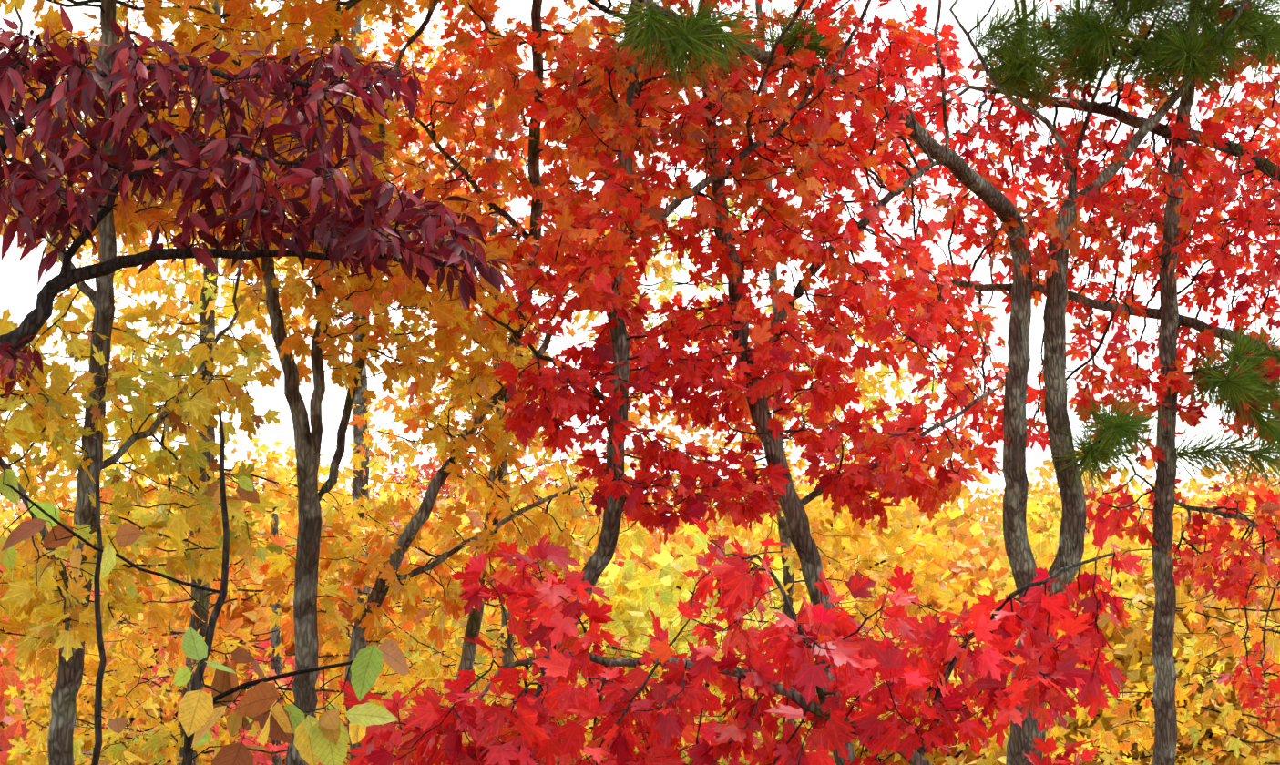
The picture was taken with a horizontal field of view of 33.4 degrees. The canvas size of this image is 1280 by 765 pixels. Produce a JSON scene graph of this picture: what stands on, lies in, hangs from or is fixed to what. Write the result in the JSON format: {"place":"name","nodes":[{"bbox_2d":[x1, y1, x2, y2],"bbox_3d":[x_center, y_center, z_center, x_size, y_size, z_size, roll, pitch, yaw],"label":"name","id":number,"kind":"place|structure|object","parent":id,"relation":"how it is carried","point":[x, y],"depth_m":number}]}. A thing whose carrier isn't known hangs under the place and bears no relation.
{"place":"outdoors","nodes":[
{"label":"outdoors","id":0,"kind":"place"},
{"bbox_2d":[35,506,347,764],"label":"tree","id":1,"kind":"object","parent":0,"point":[260,757],"depth_m":21.92},
{"bbox_2d":[3,0,496,764],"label":"tree","id":2,"kind":"object","parent":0,"point":[155,742],"depth_m":11.85},
{"bbox_2d":[0,2,518,401],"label":"tree branch","id":3,"kind":"object","parent":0,"point":[23,189],"depth_m":6.20},
{"bbox_2d":[0,1,529,735],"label":"tree","id":4,"kind":"object","parent":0,"point":[367,36],"depth_m":15.86},
{"bbox_2d":[358,0,715,734],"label":"maple tree","id":5,"kind":"object","parent":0,"point":[505,55],"depth_m":8.69},
{"bbox_2d":[81,711,1000,764],"bbox_3d":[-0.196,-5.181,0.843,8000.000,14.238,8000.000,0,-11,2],"label":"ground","id":6,"kind":"structure","parent":0,"point":[87,752],"depth_m":85.71},
{"bbox_2d":[0,0,395,764],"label":"maple","id":7,"kind":"object","parent":6,"relation":"on","point":[22,596],"depth_m":6.97},
{"bbox_2d":[0,409,409,764],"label":"sapling","id":8,"kind":"object","parent":6,"relation":"on","point":[323,740],"depth_m":4.48},
{"bbox_2d":[124,0,604,764],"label":"maple","id":9,"kind":"object","parent":6,"relation":"on","point":[400,288],"depth_m":8.12},
{"bbox_2d":[0,425,1279,764],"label":"forest","id":10,"kind":"object","parent":6,"relation":"on","point":[955,553],"depth_m":29.32},
{"bbox_2d":[337,510,1143,764],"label":"maple branch","id":11,"kind":"object","parent":6,"relation":"on","point":[860,663],"depth_m":5.50},
{"bbox_2d":[482,0,1009,764],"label":"maple","id":12,"kind":"object","parent":6,"relation":"on","point":[820,122],"depth_m":7.57},
{"bbox_2d":[590,0,1279,764],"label":"pine","id":13,"kind":"object","parent":6,"relation":"on","point":[1018,66],"depth_m":9.80},
{"bbox_2d":[348,0,753,764],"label":"tree","id":14,"kind":"object","parent":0,"point":[403,447],"depth_m":12.85},
{"bbox_2d":[0,0,1279,536],"label":"sky","id":15,"kind":"structure","parent":0,"point":[19,290]},
{"bbox_2d":[562,0,960,737],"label":"tree","id":16,"kind":"object","parent":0,"point":[857,375],"depth_m":13.76},
{"bbox_2d":[852,0,1279,730],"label":"maple","id":17,"kind":"object","parent":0,"point":[1203,164],"depth_m":10.16},
{"bbox_2d":[1044,466,1279,764],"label":"tree","id":18,"kind":"object","parent":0,"point":[1111,745],"depth_m":12.70}
]}

